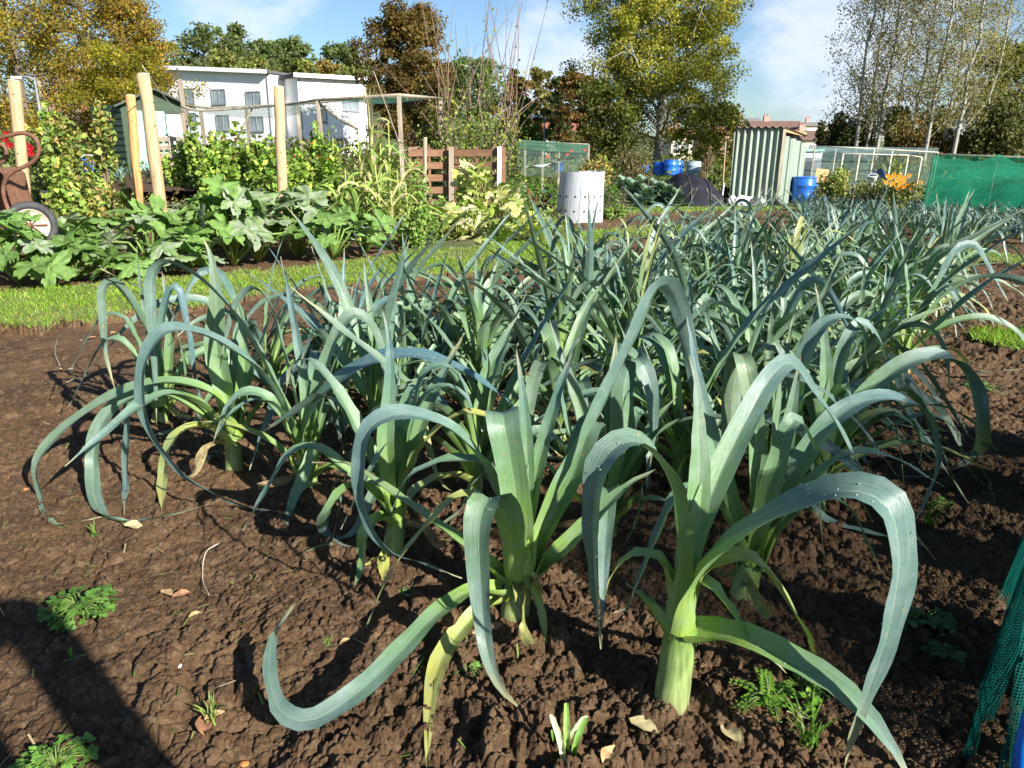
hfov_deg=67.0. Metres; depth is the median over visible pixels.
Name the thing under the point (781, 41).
sky
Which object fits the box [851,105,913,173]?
scrub
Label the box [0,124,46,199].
dahlia bush
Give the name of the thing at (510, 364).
leek
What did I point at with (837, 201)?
young leek
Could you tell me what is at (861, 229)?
leek
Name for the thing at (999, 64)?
bare poplar
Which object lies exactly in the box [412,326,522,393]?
leek
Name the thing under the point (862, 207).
young leek
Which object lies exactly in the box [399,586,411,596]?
weed
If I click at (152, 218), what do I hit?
courgette plant
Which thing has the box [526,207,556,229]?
herb clump
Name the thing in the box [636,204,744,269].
leek
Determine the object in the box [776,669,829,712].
weed
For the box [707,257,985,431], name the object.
leek
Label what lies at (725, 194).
plastic bag
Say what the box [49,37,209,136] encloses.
autumn tree
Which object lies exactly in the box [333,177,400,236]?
sweetcorn plant
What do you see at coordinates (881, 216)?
young leek
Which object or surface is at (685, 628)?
leek
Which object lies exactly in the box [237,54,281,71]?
hill tree
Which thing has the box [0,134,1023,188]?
hedge undergrowth
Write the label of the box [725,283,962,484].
leek
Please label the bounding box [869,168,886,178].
blue tarp
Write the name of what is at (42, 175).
rose bush
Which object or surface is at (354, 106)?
window
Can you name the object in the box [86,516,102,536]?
weed
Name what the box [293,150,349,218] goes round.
runner beans
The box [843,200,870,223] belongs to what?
young leek
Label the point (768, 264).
leek
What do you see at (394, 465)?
leek
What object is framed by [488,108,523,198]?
plum bush
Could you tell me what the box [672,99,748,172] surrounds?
undergrowth tree
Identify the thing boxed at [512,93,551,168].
green tree
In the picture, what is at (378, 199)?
sweetcorn plant
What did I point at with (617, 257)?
leek
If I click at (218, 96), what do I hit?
window
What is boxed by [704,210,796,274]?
leek
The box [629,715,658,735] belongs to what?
fallen leaf
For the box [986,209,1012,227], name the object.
young leek
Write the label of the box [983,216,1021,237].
young leek
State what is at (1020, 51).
scrub tree
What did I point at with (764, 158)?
corrugated shed
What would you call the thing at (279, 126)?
round post
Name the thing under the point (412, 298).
leek
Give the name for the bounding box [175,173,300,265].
courgette plant
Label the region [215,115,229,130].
window
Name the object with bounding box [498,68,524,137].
round tree
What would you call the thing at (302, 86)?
white building
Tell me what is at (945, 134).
bare poplar
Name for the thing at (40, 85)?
house
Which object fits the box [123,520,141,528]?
fallen leaf
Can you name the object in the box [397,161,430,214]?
herb clump
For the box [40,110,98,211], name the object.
raspberry canes
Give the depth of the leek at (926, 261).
6.93 m
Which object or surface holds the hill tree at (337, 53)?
on the ground at (383, 142)
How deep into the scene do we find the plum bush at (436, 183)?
17.60 m
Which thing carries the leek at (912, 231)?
on the soil bed
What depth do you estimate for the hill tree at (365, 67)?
139.44 m
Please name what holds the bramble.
on the ground at (383, 142)
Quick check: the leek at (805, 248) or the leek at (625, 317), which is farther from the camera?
the leek at (805, 248)
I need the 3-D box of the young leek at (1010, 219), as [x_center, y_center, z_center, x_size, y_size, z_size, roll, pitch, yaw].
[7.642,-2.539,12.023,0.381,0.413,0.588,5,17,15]
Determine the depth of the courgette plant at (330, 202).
11.09 m
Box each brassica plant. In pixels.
[930,175,980,207]
[961,175,1009,206]
[985,175,1023,205]
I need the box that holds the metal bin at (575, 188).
[556,170,604,222]
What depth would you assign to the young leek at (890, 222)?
12.03 m
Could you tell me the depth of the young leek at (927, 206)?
14.21 m
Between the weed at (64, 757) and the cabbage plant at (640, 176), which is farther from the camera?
the cabbage plant at (640, 176)
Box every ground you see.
[0,55,1016,209]
[31,178,1023,253]
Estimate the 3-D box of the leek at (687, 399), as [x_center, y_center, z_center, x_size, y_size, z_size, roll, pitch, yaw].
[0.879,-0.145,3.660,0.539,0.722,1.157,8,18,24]
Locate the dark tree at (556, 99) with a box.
[536,76,586,161]
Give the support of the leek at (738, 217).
on the soil bed
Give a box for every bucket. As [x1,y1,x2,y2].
[81,155,95,171]
[553,159,563,170]
[867,174,877,186]
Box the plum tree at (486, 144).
[377,0,548,198]
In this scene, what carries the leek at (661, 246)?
on the soil bed
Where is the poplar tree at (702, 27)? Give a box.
[557,0,753,161]
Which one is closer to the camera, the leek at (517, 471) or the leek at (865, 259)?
the leek at (517, 471)
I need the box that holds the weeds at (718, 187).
[0,156,1023,236]
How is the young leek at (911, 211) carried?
on the soil bed
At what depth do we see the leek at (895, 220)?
6.46 m
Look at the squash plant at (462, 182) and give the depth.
12.14 m
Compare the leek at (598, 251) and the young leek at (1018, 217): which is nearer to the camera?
the leek at (598, 251)
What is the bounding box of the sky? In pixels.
[0,0,1023,140]
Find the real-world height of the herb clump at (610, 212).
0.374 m
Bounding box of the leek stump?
[549,703,587,762]
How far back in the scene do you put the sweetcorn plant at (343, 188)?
11.24 m
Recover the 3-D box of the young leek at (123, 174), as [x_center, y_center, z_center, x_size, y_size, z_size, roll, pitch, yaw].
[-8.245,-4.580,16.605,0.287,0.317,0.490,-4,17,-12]
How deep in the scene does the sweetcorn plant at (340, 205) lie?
10.79 m
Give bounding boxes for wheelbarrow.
[0,131,57,246]
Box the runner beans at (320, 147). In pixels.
[306,120,343,195]
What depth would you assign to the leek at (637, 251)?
6.66 m
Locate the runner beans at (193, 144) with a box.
[182,114,230,192]
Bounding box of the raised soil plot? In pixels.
[39,170,198,191]
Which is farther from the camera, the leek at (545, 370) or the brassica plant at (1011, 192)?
the brassica plant at (1011, 192)
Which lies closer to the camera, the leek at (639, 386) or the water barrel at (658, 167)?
the leek at (639, 386)
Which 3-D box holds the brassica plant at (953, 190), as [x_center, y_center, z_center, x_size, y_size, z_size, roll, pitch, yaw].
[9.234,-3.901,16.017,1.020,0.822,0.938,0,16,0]
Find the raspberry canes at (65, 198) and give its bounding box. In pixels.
[40,155,88,226]
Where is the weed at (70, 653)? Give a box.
[67,646,79,657]
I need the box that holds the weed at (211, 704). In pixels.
[193,691,230,725]
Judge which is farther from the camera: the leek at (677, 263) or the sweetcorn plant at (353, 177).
the sweetcorn plant at (353, 177)
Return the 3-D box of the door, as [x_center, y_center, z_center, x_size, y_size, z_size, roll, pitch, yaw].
[-9.045,-6.001,19.350,0.806,1.576,0.045,-9,19,-29]
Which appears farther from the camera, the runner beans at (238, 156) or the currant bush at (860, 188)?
the currant bush at (860, 188)
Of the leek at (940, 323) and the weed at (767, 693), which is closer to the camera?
the weed at (767, 693)
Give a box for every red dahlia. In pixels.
[6,142,13,148]
[27,145,33,150]
[27,151,34,157]
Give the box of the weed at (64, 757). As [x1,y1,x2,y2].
[8,732,98,767]
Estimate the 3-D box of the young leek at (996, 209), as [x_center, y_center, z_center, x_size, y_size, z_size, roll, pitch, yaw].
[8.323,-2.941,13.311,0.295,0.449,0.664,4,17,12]
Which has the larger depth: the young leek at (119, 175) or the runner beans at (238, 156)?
the young leek at (119, 175)
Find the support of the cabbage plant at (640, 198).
on the grass path
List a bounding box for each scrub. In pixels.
[813,119,830,156]
[821,111,855,171]
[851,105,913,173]
[889,109,970,178]
[906,106,945,178]
[948,84,1023,179]
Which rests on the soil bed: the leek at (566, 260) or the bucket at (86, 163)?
the leek at (566, 260)
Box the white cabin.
[803,149,824,188]
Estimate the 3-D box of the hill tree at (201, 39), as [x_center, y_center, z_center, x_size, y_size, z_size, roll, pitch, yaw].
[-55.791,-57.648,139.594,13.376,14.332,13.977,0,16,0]
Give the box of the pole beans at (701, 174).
[697,147,715,179]
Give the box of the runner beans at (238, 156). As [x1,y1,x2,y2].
[210,121,248,196]
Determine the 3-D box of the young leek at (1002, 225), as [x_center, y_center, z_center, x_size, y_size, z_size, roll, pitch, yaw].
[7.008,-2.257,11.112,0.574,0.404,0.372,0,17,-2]
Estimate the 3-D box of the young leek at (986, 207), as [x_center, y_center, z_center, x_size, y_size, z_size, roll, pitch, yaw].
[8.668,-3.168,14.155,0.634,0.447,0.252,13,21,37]
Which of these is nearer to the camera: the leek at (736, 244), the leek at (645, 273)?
the leek at (645, 273)
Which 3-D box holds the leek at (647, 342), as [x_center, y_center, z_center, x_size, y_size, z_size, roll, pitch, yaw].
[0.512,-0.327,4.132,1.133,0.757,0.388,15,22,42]
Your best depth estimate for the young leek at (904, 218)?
12.51 m
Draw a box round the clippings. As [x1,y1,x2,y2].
[0,336,983,766]
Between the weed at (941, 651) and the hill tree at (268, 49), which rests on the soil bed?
the weed at (941, 651)
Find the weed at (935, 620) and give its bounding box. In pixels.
[903,606,956,635]
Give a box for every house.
[28,65,92,155]
[540,122,578,166]
[664,123,693,160]
[693,127,733,153]
[739,114,760,124]
[742,114,805,128]
[787,122,828,151]
[801,117,827,130]
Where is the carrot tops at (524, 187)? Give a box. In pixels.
[510,176,537,205]
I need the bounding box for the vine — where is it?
[887,151,902,189]
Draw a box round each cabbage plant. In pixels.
[613,175,629,194]
[618,177,640,202]
[627,193,648,208]
[636,174,650,189]
[636,183,659,206]
[644,177,663,201]
[652,181,673,205]
[665,187,688,205]
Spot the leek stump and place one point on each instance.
(568, 733)
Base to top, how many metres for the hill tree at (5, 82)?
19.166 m
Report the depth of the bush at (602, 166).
22.06 m
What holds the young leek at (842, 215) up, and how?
on the soil bed
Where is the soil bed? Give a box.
[0,209,1023,767]
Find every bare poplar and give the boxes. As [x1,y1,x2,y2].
[818,0,923,179]
[824,0,938,175]
[839,0,946,165]
[865,0,954,129]
[882,0,979,143]
[898,0,985,179]
[911,0,1023,176]
[918,0,1023,175]
[956,0,1023,150]
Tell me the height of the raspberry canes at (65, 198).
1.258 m
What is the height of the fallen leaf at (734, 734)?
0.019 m
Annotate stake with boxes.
[422,137,426,200]
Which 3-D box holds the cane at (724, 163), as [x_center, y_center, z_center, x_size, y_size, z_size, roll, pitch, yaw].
[5.282,-5.479,19.236,0.048,1.052,0.038,0,16,0]
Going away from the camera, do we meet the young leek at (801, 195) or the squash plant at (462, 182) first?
the squash plant at (462, 182)
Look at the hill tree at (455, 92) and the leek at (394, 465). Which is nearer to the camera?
the leek at (394, 465)
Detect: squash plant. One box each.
[424,201,490,242]
[449,159,497,232]
[482,201,545,244]
[487,182,526,217]
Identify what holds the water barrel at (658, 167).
on the ground at (383, 142)
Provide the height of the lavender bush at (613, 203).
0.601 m
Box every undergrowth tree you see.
[565,74,651,174]
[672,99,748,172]
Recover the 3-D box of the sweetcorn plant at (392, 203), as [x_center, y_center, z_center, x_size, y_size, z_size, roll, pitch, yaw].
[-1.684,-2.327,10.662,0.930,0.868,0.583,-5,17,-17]
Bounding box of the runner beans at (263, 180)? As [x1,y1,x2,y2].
[254,146,297,212]
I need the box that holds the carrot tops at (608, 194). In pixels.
[603,183,620,207]
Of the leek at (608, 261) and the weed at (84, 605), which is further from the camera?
the leek at (608, 261)
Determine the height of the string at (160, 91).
0.410 m
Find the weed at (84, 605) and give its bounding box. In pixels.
[37,584,118,632]
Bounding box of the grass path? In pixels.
[0,202,1023,351]
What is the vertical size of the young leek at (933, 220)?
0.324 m
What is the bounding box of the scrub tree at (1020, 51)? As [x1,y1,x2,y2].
[937,36,1023,174]
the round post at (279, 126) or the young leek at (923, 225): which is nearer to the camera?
the round post at (279, 126)
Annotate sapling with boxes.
[641,164,655,204]
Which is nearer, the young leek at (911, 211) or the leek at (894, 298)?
the leek at (894, 298)
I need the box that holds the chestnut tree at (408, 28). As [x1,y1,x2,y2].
[344,0,459,149]
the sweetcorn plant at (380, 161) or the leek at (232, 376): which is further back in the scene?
the sweetcorn plant at (380, 161)
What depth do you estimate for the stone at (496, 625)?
2.04 m
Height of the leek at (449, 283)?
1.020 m
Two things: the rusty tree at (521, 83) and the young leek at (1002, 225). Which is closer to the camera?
the young leek at (1002, 225)
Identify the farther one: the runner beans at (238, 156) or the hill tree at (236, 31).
the hill tree at (236, 31)
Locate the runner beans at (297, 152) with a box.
[286,140,306,185]
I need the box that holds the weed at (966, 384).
[961,381,1004,394]
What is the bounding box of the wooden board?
[815,168,828,182]
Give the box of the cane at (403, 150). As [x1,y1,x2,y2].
[385,146,419,155]
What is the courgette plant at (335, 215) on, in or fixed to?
on the soil bed
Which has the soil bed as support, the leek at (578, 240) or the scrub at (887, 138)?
the leek at (578, 240)
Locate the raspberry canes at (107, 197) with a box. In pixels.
[82,182,135,238]
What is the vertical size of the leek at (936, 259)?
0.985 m
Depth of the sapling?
18.57 m
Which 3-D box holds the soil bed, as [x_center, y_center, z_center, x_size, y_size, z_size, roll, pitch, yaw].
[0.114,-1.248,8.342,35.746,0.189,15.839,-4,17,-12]
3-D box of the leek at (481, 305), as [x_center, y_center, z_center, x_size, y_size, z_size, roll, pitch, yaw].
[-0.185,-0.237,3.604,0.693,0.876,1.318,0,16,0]
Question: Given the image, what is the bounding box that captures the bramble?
[612,139,652,194]
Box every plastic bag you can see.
[719,186,729,201]
[726,195,735,205]
[733,195,746,205]
[750,197,757,206]
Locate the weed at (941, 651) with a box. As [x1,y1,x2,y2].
[921,639,974,666]
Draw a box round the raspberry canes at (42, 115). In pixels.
[34,101,62,205]
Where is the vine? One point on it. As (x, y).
(895, 168)
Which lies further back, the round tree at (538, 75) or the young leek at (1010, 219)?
the round tree at (538, 75)
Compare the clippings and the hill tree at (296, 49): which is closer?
the clippings
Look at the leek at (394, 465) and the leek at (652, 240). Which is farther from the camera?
the leek at (652, 240)
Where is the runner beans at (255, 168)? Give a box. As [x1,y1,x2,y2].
[243,134,276,192]
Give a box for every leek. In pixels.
[31,239,343,524]
[68,252,269,423]
[100,226,386,439]
[109,163,127,180]
[111,168,122,181]
[119,164,128,177]
[134,256,513,531]
[242,313,562,587]
[244,206,496,495]
[246,209,454,380]
[249,208,408,493]
[262,275,698,767]
[266,248,432,433]
[291,249,587,565]
[294,205,555,403]
[295,220,466,352]
[321,302,456,436]
[365,293,606,459]
[372,196,555,325]
[380,248,553,407]
[398,234,545,353]
[399,255,568,346]
[401,234,471,397]
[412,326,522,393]
[433,274,617,529]
[461,223,778,406]
[467,209,935,559]
[474,191,654,402]
[479,236,576,328]
[496,193,623,321]
[500,300,555,365]
[504,192,618,382]
[506,186,686,323]
[509,231,581,313]
[512,238,706,353]
[515,198,725,356]
[516,221,658,285]
[526,201,638,293]
[528,251,673,382]
[532,319,771,626]
[541,179,760,350]
[573,215,641,329]
[574,225,676,302]
[575,256,714,373]
[581,354,917,767]
[593,204,723,265]
[593,253,736,395]
[593,264,947,474]
[594,213,643,288]
[596,316,719,491]
[599,182,693,317]
[604,186,709,303]
[604,241,661,277]
[607,210,740,279]
[607,247,739,343]
[607,317,943,619]
[616,188,732,256]
[618,230,783,341]
[619,243,694,322]
[633,268,734,414]
[635,229,713,267]
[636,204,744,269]
[637,237,880,557]
[652,236,910,462]
[654,281,784,397]
[656,224,762,303]
[657,192,747,247]
[665,191,787,261]
[669,210,734,269]
[669,231,750,283]
[685,190,804,246]
[687,216,770,271]
[689,339,1001,502]
[692,242,823,287]
[704,189,778,273]
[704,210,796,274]
[706,200,823,273]
[707,182,773,311]
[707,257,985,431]
[708,235,812,313]
[708,237,798,327]
[716,187,810,264]
[720,225,870,329]
[725,249,808,376]
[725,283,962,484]
[727,284,848,347]
[738,220,858,299]
[739,274,980,459]
[742,195,853,247]
[748,183,849,247]
[749,213,843,265]
[759,260,849,349]
[760,189,894,291]
[760,217,849,278]
[761,231,817,254]
[761,248,866,285]
[763,299,877,370]
[765,215,944,345]
[766,171,1000,332]
[768,191,904,251]
[768,219,947,430]
[772,236,903,294]
[782,216,855,282]
[783,209,1023,382]
[786,284,993,514]
[792,191,816,205]
[805,195,830,209]
[808,205,914,272]
[809,200,970,338]
[809,279,945,341]
[810,210,832,229]
[815,187,985,307]
[815,209,1023,341]
[818,216,840,229]
[820,170,896,269]
[822,194,841,216]
[827,195,845,207]
[830,198,849,213]
[831,277,976,348]
[832,208,858,222]
[837,194,850,206]
[838,207,859,228]
[839,226,994,340]
[842,204,870,234]
[842,228,880,255]
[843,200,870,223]
[844,198,869,219]
[846,193,980,272]
[853,194,874,211]
[853,199,870,214]
[855,239,929,335]
[858,190,918,271]
[864,200,892,218]
[867,236,974,288]
[870,218,886,233]
[872,211,884,232]
[873,206,889,225]
[881,207,903,236]
[884,236,992,329]
[885,200,987,318]
[889,212,914,224]
[892,203,913,219]
[899,201,928,222]
[900,197,961,316]
[901,213,930,233]
[903,211,920,228]
[904,196,922,209]
[904,199,927,214]
[904,208,939,267]
[909,190,973,294]
[909,205,1023,274]
[909,218,933,228]
[914,199,944,213]
[916,208,931,229]
[917,204,936,223]
[923,194,1023,287]
[928,211,942,227]
[965,216,1000,235]
[966,210,989,233]
[971,205,1001,224]
[972,200,1005,213]
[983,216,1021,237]
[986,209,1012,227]
[987,201,1007,220]
[989,213,1017,237]
[997,208,1016,226]
[1005,217,1023,243]
[1006,211,1023,222]
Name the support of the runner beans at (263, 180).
on the soil bed
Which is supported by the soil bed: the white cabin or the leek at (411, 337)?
the leek at (411, 337)
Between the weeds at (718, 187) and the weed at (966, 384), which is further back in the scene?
the weeds at (718, 187)
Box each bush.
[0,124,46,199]
[27,125,52,189]
[407,100,450,197]
[452,48,492,195]
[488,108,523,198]
[530,169,558,204]
[577,151,612,188]
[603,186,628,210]
[810,164,852,206]
[847,177,888,206]
[872,178,923,212]
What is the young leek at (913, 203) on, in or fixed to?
on the soil bed
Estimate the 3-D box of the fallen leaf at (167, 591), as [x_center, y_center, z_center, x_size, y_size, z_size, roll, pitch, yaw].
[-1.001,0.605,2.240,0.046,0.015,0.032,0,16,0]
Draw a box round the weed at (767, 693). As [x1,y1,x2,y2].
[729,667,811,722]
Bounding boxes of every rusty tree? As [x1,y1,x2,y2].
[486,79,541,151]
[550,68,611,161]
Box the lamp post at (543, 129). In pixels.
[529,115,544,160]
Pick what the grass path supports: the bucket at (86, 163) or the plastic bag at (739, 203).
the plastic bag at (739, 203)
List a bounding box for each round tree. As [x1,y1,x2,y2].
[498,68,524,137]
[530,66,555,146]
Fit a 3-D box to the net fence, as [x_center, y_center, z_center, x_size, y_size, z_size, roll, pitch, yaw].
[0.964,-6.723,24.067,2.883,1.821,0.090,0,16,0]
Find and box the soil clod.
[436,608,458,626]
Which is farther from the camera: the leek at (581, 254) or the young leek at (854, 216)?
the young leek at (854, 216)
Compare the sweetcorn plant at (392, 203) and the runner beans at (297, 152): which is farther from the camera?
the runner beans at (297, 152)
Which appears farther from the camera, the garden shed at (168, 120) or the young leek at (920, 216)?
the garden shed at (168, 120)
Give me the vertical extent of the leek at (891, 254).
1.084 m
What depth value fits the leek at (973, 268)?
5.53 m
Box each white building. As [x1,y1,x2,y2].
[159,65,290,151]
[278,73,368,158]
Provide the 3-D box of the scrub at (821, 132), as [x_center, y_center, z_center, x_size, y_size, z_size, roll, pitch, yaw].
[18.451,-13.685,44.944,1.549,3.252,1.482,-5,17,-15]
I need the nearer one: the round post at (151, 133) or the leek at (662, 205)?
the leek at (662, 205)
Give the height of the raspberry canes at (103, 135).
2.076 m
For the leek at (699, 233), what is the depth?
6.29 m
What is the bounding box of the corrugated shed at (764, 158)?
[730,126,806,204]
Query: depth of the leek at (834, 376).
2.64 m
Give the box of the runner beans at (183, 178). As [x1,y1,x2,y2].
[161,139,197,194]
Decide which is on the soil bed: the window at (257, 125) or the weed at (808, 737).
the weed at (808, 737)
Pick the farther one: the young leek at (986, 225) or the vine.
the vine
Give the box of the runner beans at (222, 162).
[195,145,254,197]
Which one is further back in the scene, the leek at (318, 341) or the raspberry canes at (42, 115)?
the raspberry canes at (42, 115)
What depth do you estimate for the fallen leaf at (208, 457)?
3.17 m
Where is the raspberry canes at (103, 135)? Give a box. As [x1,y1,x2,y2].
[84,94,119,208]
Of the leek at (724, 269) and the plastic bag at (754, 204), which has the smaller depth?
the leek at (724, 269)
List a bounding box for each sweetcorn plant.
[296,138,351,196]
[312,170,372,239]
[315,184,362,243]
[325,157,378,208]
[327,187,391,240]
[333,117,391,236]
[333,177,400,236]
[345,89,404,209]
[348,160,412,234]
[349,180,409,224]
[355,124,410,230]
[359,182,419,245]
[370,122,420,215]
[372,178,446,228]
[375,168,433,224]
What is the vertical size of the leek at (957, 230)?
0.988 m
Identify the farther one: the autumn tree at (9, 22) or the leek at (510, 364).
the autumn tree at (9, 22)
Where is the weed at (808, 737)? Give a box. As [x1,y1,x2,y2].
[779,687,844,750]
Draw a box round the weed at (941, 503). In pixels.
[928,496,954,508]
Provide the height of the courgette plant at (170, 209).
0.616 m
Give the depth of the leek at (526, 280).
5.50 m
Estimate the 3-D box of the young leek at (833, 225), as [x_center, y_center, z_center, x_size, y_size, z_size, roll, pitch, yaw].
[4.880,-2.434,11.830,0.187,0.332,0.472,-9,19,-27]
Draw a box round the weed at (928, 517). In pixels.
[917,497,947,525]
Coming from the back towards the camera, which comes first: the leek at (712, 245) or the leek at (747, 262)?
the leek at (712, 245)
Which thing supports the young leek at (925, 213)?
on the soil bed
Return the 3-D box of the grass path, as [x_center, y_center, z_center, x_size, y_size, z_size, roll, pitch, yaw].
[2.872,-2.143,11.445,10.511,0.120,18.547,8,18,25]
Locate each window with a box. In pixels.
[178,88,195,103]
[189,112,197,127]
[210,89,226,104]
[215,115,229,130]
[245,91,260,104]
[249,116,264,131]
[317,109,327,122]
[342,100,358,111]
[550,141,557,150]
[803,159,810,175]
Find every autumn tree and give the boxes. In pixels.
[0,0,106,154]
[14,0,172,157]
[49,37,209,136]
[82,0,190,113]
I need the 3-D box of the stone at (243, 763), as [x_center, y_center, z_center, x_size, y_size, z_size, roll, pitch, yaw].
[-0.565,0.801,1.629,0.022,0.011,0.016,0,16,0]
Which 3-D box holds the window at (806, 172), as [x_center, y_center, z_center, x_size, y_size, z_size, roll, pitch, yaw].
[8.775,-6.429,23.095,0.253,0.545,0.012,0,16,0]
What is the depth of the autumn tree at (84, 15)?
45.30 m
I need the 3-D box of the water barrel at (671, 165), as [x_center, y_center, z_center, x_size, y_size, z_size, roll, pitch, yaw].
[5.341,-7.285,26.002,0.499,0.492,0.496,0,16,0]
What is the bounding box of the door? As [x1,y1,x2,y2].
[137,111,166,170]
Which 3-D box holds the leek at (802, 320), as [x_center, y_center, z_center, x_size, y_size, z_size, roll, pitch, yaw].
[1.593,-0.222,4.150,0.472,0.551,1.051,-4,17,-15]
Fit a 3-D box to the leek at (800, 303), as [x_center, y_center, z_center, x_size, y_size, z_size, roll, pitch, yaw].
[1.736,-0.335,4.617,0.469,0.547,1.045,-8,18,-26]
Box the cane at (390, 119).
[373,71,413,183]
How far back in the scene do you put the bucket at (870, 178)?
20.81 m
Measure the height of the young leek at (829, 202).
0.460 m
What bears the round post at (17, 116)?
on the ground at (383, 142)
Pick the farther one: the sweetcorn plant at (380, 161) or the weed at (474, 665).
the sweetcorn plant at (380, 161)
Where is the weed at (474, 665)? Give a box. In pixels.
[450,660,483,677]
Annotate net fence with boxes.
[508,139,589,191]
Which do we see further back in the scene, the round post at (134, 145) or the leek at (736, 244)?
the round post at (134, 145)
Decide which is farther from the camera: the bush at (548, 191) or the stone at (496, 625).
the bush at (548, 191)
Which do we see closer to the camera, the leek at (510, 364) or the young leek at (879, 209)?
the leek at (510, 364)
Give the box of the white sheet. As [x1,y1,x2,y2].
[526,162,557,168]
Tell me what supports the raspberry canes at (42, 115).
on the weedy ground at (466, 242)
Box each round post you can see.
[7,79,30,193]
[125,94,143,240]
[136,73,171,241]
[273,86,288,252]
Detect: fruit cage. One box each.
[178,79,445,212]
[810,145,938,200]
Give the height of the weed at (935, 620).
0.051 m
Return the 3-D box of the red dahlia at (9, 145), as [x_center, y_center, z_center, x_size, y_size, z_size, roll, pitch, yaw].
[-9.305,-4.416,14.326,0.151,0.134,0.020,0,16,0]
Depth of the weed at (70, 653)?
1.93 m
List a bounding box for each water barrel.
[653,162,663,174]
[663,160,677,174]
[678,160,682,173]
[686,161,700,173]
[791,176,816,202]
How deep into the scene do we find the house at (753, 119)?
167.95 m
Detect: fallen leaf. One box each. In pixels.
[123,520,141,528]
[160,589,172,596]
[172,589,190,596]
[188,611,201,617]
[195,715,211,736]
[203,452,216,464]
[204,710,224,720]
[339,638,349,644]
[601,745,618,764]
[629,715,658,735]
[721,721,741,746]
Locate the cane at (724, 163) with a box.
[722,142,725,185]
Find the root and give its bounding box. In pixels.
[202,543,218,594]
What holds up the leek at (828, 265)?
on the soil bed
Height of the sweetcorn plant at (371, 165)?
2.182 m
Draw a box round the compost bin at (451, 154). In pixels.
[408,147,505,217]
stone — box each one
[239,761,249,766]
[491,622,502,629]
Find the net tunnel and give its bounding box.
[657,173,724,206]
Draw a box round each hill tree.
[0,30,40,131]
[19,30,77,107]
[65,30,105,63]
[158,40,190,65]
[165,21,240,67]
[206,46,239,67]
[207,21,256,67]
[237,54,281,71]
[242,38,286,71]
[276,34,320,73]
[287,56,318,73]
[306,59,341,74]
[320,41,361,69]
[333,64,369,107]
[362,59,382,112]
[425,69,463,114]
[450,56,508,119]
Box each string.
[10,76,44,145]
[142,65,181,115]
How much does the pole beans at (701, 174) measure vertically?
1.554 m
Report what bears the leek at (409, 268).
on the soil bed
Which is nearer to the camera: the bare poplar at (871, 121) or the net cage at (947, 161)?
the net cage at (947, 161)
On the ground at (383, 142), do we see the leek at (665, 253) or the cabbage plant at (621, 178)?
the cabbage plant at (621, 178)
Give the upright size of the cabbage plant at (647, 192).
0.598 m
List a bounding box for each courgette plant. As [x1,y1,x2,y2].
[0,208,57,285]
[19,226,115,287]
[20,210,99,249]
[75,246,157,282]
[84,214,136,239]
[97,191,206,266]
[123,202,188,238]
[143,223,236,273]
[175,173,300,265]
[176,189,230,248]
[209,185,301,261]
[258,182,337,258]
[260,190,304,239]
[288,199,387,259]
[310,188,363,234]
[336,207,405,253]
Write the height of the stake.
1.599 m
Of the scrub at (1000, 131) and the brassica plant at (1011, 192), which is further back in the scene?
the scrub at (1000, 131)
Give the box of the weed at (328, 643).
[323,636,332,646]
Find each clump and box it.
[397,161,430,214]
[397,212,428,247]
[407,200,445,243]
[422,192,453,229]
[520,187,558,215]
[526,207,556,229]
[603,203,626,219]
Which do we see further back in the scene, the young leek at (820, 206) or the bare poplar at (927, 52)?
the bare poplar at (927, 52)
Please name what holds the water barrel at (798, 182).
on the grass path
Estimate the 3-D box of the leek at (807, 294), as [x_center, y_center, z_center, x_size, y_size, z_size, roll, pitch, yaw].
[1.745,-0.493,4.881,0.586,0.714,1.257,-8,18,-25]
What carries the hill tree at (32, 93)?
on the ground at (383, 142)
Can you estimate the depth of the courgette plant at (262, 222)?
8.85 m
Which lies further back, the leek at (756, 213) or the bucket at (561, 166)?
the bucket at (561, 166)
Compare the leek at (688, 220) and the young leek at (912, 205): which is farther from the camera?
the young leek at (912, 205)
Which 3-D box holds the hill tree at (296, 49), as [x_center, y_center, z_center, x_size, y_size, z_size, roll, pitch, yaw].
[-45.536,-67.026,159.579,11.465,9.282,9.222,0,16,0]
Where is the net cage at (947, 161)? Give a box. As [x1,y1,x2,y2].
[921,153,1023,215]
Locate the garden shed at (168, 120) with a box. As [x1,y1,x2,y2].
[90,88,195,172]
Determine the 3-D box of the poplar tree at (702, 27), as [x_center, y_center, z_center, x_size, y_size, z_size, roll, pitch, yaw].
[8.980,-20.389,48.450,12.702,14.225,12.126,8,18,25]

